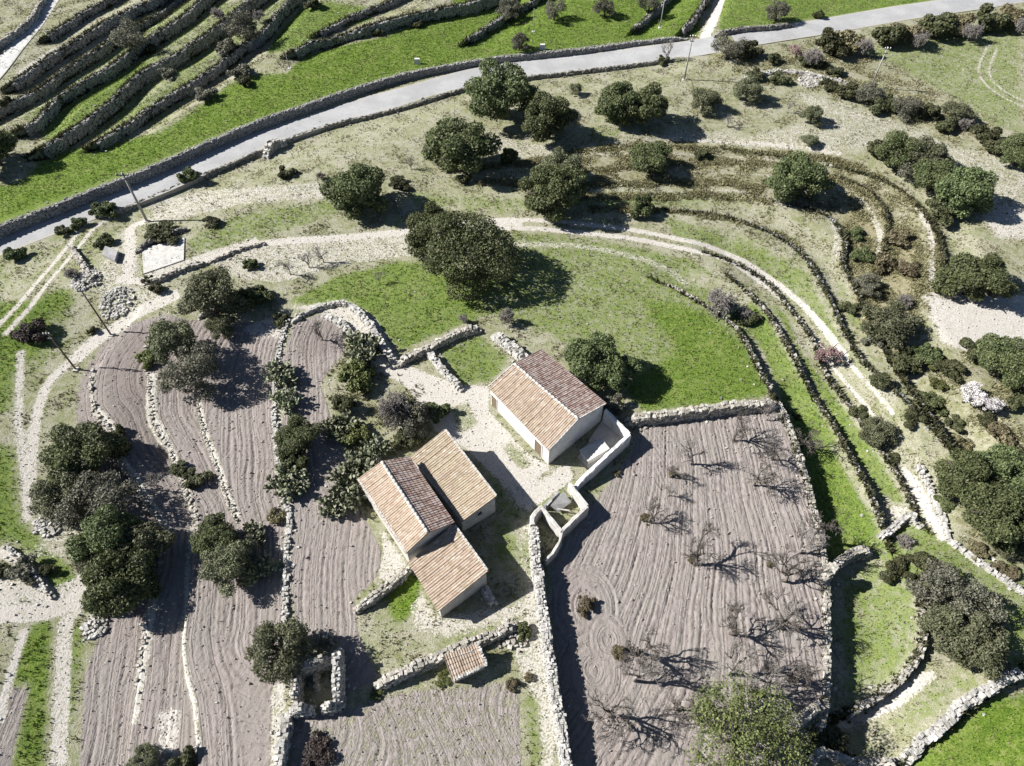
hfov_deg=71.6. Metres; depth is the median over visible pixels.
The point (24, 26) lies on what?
dry stone wall
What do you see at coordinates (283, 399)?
prickly pear
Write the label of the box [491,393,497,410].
door
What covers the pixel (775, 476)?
bare tree
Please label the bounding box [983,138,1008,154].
shrub
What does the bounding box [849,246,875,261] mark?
shrub
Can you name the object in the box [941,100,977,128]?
olive tree
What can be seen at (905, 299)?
twig bush
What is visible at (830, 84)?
shrub
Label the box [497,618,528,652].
stone heap
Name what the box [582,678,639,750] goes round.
bare tree
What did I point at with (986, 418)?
shrub
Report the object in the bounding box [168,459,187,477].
shrub
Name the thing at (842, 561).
dry stone wall
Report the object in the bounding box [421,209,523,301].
evergreen tree
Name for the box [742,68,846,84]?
dry stone wall
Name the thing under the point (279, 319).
shrub
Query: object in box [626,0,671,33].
dry stone wall
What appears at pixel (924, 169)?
evergreen tree
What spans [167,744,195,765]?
shrub
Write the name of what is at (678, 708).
bare tree
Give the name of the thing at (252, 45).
dry stone wall
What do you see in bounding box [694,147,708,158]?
shrub
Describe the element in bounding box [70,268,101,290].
stone heap
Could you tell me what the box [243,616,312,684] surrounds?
olive tree
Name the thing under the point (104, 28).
dry stone wall
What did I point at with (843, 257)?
dry stone wall
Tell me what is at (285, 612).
dry stone wall
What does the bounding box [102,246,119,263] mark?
stone trough
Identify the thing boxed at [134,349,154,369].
shrub
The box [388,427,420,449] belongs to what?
shrub
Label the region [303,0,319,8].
shrub
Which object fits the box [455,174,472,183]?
shrub
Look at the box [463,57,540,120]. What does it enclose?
evergreen tree
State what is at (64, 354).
utility pole
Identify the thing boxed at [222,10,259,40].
grey tree
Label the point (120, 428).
shrub
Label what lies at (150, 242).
dry stone wall
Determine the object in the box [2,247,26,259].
shrub
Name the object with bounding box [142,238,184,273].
concrete slab
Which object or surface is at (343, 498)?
prickly pear
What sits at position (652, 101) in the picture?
evergreen tree
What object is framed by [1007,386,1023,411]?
shrub
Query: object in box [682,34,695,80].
utility pole
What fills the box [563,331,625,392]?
evergreen tree
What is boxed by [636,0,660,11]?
grey tree
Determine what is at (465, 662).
tiled shed
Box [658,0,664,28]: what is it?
utility pole
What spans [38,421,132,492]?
evergreen tree
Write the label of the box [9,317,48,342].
shrub
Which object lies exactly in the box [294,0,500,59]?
dry stone wall
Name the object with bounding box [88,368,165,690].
dry stone wall
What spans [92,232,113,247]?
shrub
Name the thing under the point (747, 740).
broadleaf tree
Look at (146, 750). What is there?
olive tree
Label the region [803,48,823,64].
twig bush
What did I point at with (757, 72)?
shrub
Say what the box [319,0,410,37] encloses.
dry stone wall
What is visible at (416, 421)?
grey tree
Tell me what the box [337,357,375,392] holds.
shrub
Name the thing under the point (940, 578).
grey tree
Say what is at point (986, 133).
shrub
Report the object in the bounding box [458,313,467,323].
twig bush
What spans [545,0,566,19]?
grey tree
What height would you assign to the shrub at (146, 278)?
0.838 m
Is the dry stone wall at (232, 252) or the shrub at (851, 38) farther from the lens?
the shrub at (851, 38)
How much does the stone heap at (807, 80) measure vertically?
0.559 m
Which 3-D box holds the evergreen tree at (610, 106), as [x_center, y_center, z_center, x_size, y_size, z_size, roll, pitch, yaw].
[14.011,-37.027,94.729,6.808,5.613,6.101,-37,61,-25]
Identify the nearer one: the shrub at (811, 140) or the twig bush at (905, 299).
the twig bush at (905, 299)
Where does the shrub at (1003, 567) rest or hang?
on the ground at (612, 590)
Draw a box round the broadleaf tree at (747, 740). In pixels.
[682,668,816,765]
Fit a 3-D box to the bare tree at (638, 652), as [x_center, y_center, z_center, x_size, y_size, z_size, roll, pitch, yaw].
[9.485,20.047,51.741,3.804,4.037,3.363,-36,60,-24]
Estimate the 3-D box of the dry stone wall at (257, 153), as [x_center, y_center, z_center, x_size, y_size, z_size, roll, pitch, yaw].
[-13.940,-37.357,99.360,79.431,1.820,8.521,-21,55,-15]
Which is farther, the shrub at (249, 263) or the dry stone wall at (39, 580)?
the shrub at (249, 263)
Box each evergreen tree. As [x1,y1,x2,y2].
[0,128,17,165]
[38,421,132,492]
[64,503,145,562]
[79,547,161,620]
[188,511,238,559]
[273,413,321,461]
[318,162,389,220]
[404,201,459,257]
[420,117,502,173]
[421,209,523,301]
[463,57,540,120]
[517,164,589,222]
[520,90,577,142]
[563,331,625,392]
[594,80,641,125]
[596,355,642,390]
[621,82,668,125]
[628,140,672,172]
[763,150,835,202]
[874,129,922,168]
[912,158,957,190]
[930,252,1018,302]
[932,448,1008,502]
[934,166,998,218]
[960,481,1023,552]
[975,332,1023,374]
[975,443,1023,484]
[999,132,1023,168]
[1001,349,1023,390]
[1002,475,1023,513]
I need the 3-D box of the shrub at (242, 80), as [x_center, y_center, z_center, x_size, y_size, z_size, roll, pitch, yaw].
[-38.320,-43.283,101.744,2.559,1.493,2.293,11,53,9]
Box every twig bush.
[63,267,79,278]
[209,6,225,19]
[252,9,264,20]
[316,172,325,178]
[377,387,412,431]
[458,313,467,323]
[498,307,514,325]
[705,287,737,318]
[736,306,754,319]
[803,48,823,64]
[856,38,874,55]
[897,294,913,307]
[897,533,915,550]
[910,30,930,47]
[956,117,974,129]
[961,23,983,40]
[1014,17,1023,35]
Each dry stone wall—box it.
[0,0,47,51]
[0,0,186,119]
[0,36,694,238]
[2,541,56,605]
[12,0,168,91]
[22,0,216,139]
[42,0,267,159]
[46,0,121,42]
[67,244,101,286]
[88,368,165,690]
[96,0,304,151]
[118,57,665,214]
[133,317,199,559]
[134,227,187,253]
[141,261,209,287]
[192,396,238,523]
[197,305,234,324]
[208,239,265,263]
[260,319,326,622]
[262,137,287,159]
[270,712,295,765]
[288,698,317,718]
[289,673,310,703]
[290,299,350,324]
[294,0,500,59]
[297,645,332,677]
[312,672,322,691]
[313,631,336,646]
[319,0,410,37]
[320,700,341,715]
[321,313,355,337]
[331,647,355,708]
[347,304,399,368]
[350,566,414,614]
[372,622,517,692]
[374,437,380,463]
[396,324,481,368]
[426,351,467,394]
[464,0,543,44]
[479,585,497,611]
[482,332,528,362]
[526,524,584,765]
[624,397,777,430]
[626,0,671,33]
[663,206,947,441]
[667,284,783,399]
[681,0,710,36]
[713,22,792,37]
[719,254,918,508]
[740,287,883,523]
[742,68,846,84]
[766,197,954,446]
[776,402,836,732]
[791,700,825,730]
[807,733,904,765]
[816,545,872,585]
[833,607,928,720]
[860,501,927,540]
[898,667,1023,765]
[915,464,951,539]
[943,539,1023,596]
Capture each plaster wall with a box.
[529,505,542,526]
[541,506,562,538]
[543,491,559,509]
[544,532,562,565]
[561,505,588,539]
[567,483,588,509]
[574,433,630,490]
[602,409,630,438]
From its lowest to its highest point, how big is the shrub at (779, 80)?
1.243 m
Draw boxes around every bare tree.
[144,471,165,489]
[276,259,292,274]
[298,251,313,267]
[309,320,322,340]
[310,244,327,261]
[372,271,384,283]
[405,155,414,166]
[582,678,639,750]
[618,650,665,684]
[619,627,676,672]
[644,495,667,526]
[659,690,713,731]
[661,40,673,56]
[661,483,676,496]
[666,465,684,481]
[678,435,710,464]
[681,519,724,567]
[717,595,749,650]
[720,638,762,687]
[731,408,754,447]
[745,662,790,698]
[746,461,783,498]
[755,643,821,694]
[756,427,789,464]
[759,399,776,420]
[760,586,814,638]
[763,544,812,581]
[787,100,798,112]
[793,425,823,457]
[793,521,830,554]
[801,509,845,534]
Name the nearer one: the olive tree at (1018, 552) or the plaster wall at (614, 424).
the olive tree at (1018, 552)
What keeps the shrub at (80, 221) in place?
on the ground at (612, 590)
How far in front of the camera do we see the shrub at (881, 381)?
69.10 m
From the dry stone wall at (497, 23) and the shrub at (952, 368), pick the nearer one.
the shrub at (952, 368)
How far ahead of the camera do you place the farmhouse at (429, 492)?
57.56 m
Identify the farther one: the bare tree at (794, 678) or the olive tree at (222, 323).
the olive tree at (222, 323)
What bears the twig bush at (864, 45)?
on the ground at (612, 590)
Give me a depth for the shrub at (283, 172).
89.33 m
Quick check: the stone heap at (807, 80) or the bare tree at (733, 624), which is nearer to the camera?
the bare tree at (733, 624)
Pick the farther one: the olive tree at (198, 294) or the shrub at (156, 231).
the shrub at (156, 231)
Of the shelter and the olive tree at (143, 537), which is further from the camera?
the shelter
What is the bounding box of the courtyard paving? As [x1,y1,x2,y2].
[578,421,620,468]
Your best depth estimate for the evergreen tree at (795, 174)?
84.04 m
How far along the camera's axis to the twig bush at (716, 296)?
74.06 m
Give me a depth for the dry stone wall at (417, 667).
52.58 m
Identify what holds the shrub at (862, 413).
on the ground at (612, 590)
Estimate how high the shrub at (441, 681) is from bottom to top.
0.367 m
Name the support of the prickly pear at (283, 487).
on the ground at (612, 590)
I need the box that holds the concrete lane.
[0,0,58,78]
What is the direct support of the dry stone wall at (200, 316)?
on the ground at (612, 590)
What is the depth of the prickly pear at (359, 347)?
70.33 m
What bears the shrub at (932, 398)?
on the ground at (612, 590)
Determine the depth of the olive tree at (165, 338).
68.54 m
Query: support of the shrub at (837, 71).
on the ground at (612, 590)
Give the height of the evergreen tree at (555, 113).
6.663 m
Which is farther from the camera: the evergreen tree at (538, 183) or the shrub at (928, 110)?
the shrub at (928, 110)
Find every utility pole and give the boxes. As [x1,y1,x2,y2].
[42,331,79,371]
[76,288,114,336]
[115,172,149,222]
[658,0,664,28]
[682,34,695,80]
[872,46,890,82]
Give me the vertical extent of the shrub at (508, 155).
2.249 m
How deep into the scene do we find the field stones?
78.72 m
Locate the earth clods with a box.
[0,319,821,765]
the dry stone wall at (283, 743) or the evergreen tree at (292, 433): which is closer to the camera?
the dry stone wall at (283, 743)
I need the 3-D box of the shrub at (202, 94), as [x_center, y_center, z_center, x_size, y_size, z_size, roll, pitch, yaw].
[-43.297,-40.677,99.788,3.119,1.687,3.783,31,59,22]
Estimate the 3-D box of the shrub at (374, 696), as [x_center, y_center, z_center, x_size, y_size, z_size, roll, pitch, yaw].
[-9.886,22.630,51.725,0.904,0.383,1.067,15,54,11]
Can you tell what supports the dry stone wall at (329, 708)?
on the ground at (612, 590)
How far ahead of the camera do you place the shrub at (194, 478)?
62.91 m
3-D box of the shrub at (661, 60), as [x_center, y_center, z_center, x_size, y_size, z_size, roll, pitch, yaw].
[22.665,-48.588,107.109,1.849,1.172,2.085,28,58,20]
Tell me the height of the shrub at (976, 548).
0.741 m
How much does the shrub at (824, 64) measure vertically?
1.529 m
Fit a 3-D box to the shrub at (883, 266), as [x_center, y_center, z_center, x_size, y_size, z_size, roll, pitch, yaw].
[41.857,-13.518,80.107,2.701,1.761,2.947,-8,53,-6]
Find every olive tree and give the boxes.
[24,466,89,524]
[71,545,103,579]
[103,520,176,586]
[124,741,161,765]
[144,319,197,364]
[176,265,247,315]
[197,538,256,597]
[203,313,236,340]
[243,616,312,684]
[541,146,583,176]
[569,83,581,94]
[690,87,723,113]
[732,73,763,102]
[798,105,823,126]
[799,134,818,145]
[858,415,897,446]
[859,299,921,350]
[906,135,954,172]
[916,602,969,654]
[939,611,1010,682]
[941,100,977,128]
[990,541,1023,559]
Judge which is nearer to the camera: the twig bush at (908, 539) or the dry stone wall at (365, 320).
the twig bush at (908, 539)
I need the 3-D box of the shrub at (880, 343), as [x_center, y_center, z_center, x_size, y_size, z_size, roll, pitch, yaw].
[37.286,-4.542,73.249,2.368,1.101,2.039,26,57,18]
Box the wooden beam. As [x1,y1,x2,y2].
[547,500,569,510]
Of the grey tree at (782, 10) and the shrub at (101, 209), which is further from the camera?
the grey tree at (782, 10)
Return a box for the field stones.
[0,0,1023,765]
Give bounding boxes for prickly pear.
[238,519,267,548]
[247,549,282,586]
[260,357,298,388]
[263,462,310,504]
[267,386,303,417]
[316,480,366,519]
[319,409,360,442]
[325,450,376,495]
[342,328,382,370]
[359,433,394,465]
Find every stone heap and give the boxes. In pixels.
[31,511,61,537]
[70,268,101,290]
[79,614,109,639]
[98,286,134,319]
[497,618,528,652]
[797,75,818,87]
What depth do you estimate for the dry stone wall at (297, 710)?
50.16 m
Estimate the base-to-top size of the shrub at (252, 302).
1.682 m
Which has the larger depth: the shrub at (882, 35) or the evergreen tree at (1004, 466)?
the shrub at (882, 35)
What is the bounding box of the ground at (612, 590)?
[0,0,1023,765]
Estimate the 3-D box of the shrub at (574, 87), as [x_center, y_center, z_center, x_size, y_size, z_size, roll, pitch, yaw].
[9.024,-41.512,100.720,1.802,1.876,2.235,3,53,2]
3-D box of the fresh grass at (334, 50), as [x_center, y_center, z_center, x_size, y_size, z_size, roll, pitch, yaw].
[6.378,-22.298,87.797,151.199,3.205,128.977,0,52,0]
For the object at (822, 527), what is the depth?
57.62 m
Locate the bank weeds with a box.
[0,0,1023,765]
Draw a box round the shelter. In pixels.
[579,438,609,463]
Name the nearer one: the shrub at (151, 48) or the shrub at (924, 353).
the shrub at (924, 353)
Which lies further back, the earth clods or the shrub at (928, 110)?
the shrub at (928, 110)
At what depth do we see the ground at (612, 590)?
67.17 m
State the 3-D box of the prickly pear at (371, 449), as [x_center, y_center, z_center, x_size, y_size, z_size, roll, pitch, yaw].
[-12.401,6.180,63.735,3.133,1.552,3.479,21,55,15]
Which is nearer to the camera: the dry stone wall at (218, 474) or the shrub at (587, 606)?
the shrub at (587, 606)
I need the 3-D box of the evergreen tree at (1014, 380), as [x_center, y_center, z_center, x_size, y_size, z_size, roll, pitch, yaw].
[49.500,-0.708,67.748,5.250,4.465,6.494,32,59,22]
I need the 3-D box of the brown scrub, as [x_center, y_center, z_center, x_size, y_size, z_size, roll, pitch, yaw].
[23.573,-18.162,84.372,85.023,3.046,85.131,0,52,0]
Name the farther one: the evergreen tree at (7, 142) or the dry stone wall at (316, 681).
the evergreen tree at (7, 142)
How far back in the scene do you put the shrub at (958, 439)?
66.92 m
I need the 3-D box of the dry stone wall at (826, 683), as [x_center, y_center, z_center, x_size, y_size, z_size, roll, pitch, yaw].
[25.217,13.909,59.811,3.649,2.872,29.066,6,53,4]
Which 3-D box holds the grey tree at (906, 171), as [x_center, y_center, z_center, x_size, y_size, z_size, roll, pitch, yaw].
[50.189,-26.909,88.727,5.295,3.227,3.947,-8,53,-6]
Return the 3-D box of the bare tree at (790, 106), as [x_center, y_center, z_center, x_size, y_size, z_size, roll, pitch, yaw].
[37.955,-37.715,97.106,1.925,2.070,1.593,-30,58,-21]
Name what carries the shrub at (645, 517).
on the ground at (612, 590)
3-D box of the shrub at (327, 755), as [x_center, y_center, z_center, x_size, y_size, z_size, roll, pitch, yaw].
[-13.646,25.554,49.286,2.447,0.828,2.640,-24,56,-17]
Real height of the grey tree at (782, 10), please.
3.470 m
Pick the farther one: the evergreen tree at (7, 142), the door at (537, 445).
the evergreen tree at (7, 142)
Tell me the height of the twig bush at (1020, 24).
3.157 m
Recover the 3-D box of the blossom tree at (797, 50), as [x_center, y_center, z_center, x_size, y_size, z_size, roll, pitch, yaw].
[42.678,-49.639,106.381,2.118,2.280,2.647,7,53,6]
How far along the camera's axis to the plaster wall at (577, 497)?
60.62 m
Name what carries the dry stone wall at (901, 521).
on the ground at (612, 590)
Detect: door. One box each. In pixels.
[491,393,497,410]
[534,438,542,457]
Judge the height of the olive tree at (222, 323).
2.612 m
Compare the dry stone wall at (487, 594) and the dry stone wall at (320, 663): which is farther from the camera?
the dry stone wall at (487, 594)
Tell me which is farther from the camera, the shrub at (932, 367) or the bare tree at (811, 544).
the shrub at (932, 367)
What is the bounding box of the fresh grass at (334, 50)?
[0,0,1023,765]
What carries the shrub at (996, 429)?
on the ground at (612, 590)
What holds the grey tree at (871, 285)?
on the ground at (612, 590)
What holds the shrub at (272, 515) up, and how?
on the ground at (612, 590)
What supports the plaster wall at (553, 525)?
on the ground at (612, 590)
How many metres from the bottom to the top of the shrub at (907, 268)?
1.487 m
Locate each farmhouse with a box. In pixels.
[357,429,496,616]
[487,349,605,463]
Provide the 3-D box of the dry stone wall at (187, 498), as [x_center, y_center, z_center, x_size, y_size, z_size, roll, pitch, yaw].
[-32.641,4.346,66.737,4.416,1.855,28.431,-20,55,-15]
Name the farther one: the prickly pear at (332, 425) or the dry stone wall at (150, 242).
the dry stone wall at (150, 242)
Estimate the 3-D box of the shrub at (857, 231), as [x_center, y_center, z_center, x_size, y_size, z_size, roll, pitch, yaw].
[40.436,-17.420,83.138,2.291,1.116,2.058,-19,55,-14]
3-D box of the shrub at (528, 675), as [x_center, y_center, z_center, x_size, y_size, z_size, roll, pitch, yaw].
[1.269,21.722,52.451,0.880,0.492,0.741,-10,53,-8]
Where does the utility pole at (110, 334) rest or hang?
on the ground at (612, 590)
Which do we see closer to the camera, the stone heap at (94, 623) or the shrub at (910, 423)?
the stone heap at (94, 623)
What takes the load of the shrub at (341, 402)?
on the ground at (612, 590)
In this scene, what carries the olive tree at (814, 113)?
on the ground at (612, 590)
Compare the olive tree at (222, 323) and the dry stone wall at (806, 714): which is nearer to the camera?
the dry stone wall at (806, 714)
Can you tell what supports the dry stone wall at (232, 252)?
on the ground at (612, 590)
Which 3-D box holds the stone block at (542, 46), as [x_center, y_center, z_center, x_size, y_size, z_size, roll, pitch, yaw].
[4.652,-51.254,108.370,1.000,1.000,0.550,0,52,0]
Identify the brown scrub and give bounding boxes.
[322,43,1023,560]
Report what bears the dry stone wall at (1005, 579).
on the ground at (612, 590)
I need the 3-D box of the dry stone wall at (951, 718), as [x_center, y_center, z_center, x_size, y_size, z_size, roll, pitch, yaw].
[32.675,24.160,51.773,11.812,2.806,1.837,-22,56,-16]
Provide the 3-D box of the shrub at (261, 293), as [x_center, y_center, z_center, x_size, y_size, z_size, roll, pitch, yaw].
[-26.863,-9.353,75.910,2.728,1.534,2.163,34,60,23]
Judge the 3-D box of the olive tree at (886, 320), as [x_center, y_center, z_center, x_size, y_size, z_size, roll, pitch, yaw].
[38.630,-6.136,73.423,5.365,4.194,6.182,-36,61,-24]
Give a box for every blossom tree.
[790,44,803,57]
[813,342,843,361]
[960,381,987,406]
[982,397,1005,411]
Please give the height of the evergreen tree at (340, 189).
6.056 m
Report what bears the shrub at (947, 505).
on the ground at (612, 590)
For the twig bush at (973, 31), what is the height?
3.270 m
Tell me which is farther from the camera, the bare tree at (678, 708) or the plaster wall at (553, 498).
the plaster wall at (553, 498)
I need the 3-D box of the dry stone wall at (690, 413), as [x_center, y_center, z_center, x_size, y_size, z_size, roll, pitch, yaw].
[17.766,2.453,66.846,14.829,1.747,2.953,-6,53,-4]
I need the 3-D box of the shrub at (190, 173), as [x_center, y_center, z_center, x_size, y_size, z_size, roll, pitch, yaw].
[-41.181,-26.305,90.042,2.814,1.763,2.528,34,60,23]
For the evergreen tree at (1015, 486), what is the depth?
58.95 m
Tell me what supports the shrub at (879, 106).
on the ground at (612, 590)
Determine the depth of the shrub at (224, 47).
106.99 m
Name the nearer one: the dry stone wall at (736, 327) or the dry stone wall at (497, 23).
the dry stone wall at (736, 327)
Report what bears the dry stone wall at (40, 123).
on the ground at (612, 590)
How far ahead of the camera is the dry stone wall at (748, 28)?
111.05 m
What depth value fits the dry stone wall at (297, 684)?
50.55 m
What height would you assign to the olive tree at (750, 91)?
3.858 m
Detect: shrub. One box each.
[0,95,11,107]
[0,563,11,578]
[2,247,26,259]
[4,553,37,585]
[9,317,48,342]
[38,564,55,575]
[54,224,69,235]
[69,217,86,230]
[86,326,95,333]
[88,200,116,217]
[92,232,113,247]
[113,424,124,434]
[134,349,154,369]
[140,275,152,283]
[143,43,155,53]
[143,219,178,244]
[147,282,162,293]
[157,67,176,81]
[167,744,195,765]
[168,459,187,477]
[176,165,198,182]
[183,467,213,489]
[194,87,218,101]
[201,216,220,227]
[214,38,233,56]
[226,63,249,77]
[231,290,259,308]
[236,75,252,85]
[242,258,259,269]
[248,284,274,302]
[265,506,286,524]
[272,313,290,326]
[277,165,297,178]
[282,449,308,474]
[301,728,335,765]
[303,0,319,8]
[331,394,360,412]
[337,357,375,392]
[339,420,370,444]
[369,687,382,700]
[371,28,383,34]
[388,175,409,189]
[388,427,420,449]
[411,19,423,26]
[424,401,451,423]
[434,668,449,687]
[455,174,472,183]
[500,147,518,164]
[505,677,520,692]
[516,621,531,642]
[523,672,534,681]
[576,606,587,618]
[578,595,596,610]
[600,392,623,415]
[611,644,626,661]
[613,470,620,476]
[630,193,654,218]
[639,513,649,524]
[658,54,669,65]
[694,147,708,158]
[733,309,762,324]
[740,40,764,58]
[746,67,763,80]
[766,560,773,568]
[768,52,780,63]
[769,70,793,83]
[797,55,812,65]
[810,56,828,67]
[812,9,824,18]
[812,731,827,746]
[815,27,848,57]
[818,723,847,753]
[819,78,838,90]
[825,67,844,76]
[834,81,858,98]
[835,29,864,52]
[837,301,859,314]
[845,226,863,240]
[848,404,868,420]
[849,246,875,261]
[860,333,883,347]
[867,139,884,158]
[868,93,900,114]
[868,372,890,388]
[871,24,909,46]
[874,252,893,273]
[878,554,914,583]
[885,452,900,464]
[886,228,912,248]
[889,345,922,374]
[890,259,919,277]
[892,22,928,41]
[903,405,927,429]
[904,551,934,571]
[910,342,943,364]
[916,103,941,119]
[917,391,947,416]
[918,12,956,38]
[925,194,956,227]
[928,354,947,370]
[929,377,948,389]
[932,359,966,381]
[933,494,955,512]
[935,117,955,131]
[944,414,965,432]
[946,12,976,35]
[951,433,974,450]
[959,337,995,361]
[966,539,993,561]
[969,123,1002,144]
[976,2,1014,32]
[976,409,995,426]
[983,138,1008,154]
[986,420,1023,452]
[989,560,1020,580]
[992,2,1023,29]
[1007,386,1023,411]
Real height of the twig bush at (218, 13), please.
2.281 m
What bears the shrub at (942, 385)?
on the ground at (612, 590)
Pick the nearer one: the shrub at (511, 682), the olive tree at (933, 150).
the shrub at (511, 682)
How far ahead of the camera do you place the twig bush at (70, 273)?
77.65 m
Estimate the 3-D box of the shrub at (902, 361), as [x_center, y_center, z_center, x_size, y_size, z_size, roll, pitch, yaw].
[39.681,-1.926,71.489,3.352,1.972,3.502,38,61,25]
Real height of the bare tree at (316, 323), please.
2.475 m
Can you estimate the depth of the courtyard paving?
65.40 m
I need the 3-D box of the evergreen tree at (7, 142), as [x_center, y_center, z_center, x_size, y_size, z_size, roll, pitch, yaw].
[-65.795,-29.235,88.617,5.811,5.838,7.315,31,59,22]
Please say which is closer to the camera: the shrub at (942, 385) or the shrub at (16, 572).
the shrub at (16, 572)
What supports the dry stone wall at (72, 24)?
on the ground at (612, 590)
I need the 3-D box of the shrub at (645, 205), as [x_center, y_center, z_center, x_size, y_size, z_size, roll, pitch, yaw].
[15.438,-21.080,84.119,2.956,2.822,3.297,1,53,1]
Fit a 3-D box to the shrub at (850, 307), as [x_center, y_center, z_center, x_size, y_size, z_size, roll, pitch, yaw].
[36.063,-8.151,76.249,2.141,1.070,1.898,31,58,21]
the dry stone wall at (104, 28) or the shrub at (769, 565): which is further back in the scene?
the dry stone wall at (104, 28)
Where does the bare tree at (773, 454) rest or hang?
on the ground at (612, 590)
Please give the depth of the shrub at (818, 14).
114.06 m
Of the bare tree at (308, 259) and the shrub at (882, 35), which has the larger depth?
the shrub at (882, 35)
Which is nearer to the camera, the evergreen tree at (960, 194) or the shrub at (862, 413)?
the shrub at (862, 413)
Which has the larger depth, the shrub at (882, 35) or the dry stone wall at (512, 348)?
the shrub at (882, 35)
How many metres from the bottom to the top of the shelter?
1.870 m
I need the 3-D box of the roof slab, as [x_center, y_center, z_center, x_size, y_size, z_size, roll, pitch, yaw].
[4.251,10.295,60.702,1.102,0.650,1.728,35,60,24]
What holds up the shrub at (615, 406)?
on the ground at (612, 590)
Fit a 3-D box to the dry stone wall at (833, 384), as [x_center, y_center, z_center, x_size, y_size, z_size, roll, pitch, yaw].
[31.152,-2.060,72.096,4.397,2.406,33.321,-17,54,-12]
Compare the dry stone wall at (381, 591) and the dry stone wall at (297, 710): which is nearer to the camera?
the dry stone wall at (297, 710)
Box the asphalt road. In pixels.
[0,0,1023,254]
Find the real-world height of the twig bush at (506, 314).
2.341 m
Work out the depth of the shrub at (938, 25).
109.19 m
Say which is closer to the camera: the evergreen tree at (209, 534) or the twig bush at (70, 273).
the evergreen tree at (209, 534)
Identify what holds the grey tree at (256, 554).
on the ground at (612, 590)
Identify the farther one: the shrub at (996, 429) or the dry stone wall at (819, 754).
the shrub at (996, 429)
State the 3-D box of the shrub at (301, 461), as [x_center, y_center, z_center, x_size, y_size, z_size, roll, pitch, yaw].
[-19.419,6.874,63.071,2.694,1.761,2.815,-29,58,-20]
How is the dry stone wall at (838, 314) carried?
on the ground at (612, 590)
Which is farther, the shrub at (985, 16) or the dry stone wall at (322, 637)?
the shrub at (985, 16)
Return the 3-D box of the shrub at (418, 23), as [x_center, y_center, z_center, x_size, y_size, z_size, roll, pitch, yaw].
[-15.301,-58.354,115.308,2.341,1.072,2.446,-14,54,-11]
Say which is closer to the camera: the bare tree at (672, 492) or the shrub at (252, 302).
the bare tree at (672, 492)
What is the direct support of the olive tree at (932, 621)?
on the ground at (612, 590)
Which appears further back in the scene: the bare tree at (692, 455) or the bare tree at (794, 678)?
the bare tree at (692, 455)
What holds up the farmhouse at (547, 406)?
on the ground at (612, 590)
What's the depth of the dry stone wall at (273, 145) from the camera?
94.57 m
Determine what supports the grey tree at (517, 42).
on the ground at (612, 590)
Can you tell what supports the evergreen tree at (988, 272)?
on the ground at (612, 590)
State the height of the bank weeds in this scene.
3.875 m
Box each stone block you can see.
[414,58,420,64]
[539,44,545,49]
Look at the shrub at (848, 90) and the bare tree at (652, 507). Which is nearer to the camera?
the bare tree at (652, 507)
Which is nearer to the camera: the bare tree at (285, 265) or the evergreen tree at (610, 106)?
the bare tree at (285, 265)
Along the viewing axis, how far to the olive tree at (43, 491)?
60.20 m
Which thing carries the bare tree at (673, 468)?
on the ground at (612, 590)
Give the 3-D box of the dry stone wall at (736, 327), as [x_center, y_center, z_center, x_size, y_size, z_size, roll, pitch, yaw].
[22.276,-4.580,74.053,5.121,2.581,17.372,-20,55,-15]
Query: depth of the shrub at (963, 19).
109.78 m
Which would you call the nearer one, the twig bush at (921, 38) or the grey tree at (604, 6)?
the twig bush at (921, 38)
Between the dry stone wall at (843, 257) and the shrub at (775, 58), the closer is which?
the dry stone wall at (843, 257)
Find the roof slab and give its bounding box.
[550,491,570,511]
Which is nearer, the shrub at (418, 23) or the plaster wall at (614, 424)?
the plaster wall at (614, 424)
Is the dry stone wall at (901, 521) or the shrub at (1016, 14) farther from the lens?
the shrub at (1016, 14)
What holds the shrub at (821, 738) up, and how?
on the ground at (612, 590)
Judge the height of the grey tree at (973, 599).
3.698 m
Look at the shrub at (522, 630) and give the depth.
54.14 m
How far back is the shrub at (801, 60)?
104.94 m
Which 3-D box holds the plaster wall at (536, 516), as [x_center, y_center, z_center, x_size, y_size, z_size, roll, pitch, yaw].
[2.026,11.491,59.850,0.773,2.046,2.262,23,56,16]
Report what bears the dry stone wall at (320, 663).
on the ground at (612, 590)
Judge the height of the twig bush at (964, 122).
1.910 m
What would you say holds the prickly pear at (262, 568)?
on the ground at (612, 590)
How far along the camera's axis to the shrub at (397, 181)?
87.28 m
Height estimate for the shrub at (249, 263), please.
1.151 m
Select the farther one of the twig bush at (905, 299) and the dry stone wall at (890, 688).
the twig bush at (905, 299)
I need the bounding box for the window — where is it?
[476,509,482,516]
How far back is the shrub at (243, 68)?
102.60 m
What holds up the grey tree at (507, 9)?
on the ground at (612, 590)
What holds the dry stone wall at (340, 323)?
on the ground at (612, 590)
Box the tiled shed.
[443,642,487,682]
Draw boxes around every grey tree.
[50,469,138,531]
[109,16,147,55]
[156,341,219,402]
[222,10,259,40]
[227,533,260,561]
[392,399,435,437]
[495,0,523,21]
[511,32,529,50]
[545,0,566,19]
[592,0,615,16]
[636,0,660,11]
[710,32,748,59]
[765,0,791,20]
[850,272,882,296]
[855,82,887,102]
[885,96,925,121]
[897,156,932,179]
[904,558,970,620]
[946,579,1009,633]
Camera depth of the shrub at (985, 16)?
110.38 m
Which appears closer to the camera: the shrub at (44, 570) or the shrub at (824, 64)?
the shrub at (44, 570)
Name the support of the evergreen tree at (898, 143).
on the ground at (612, 590)
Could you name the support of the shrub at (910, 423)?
on the ground at (612, 590)
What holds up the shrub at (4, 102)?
on the ground at (612, 590)
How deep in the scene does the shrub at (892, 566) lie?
57.66 m
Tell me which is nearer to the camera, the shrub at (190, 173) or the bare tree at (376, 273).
the bare tree at (376, 273)

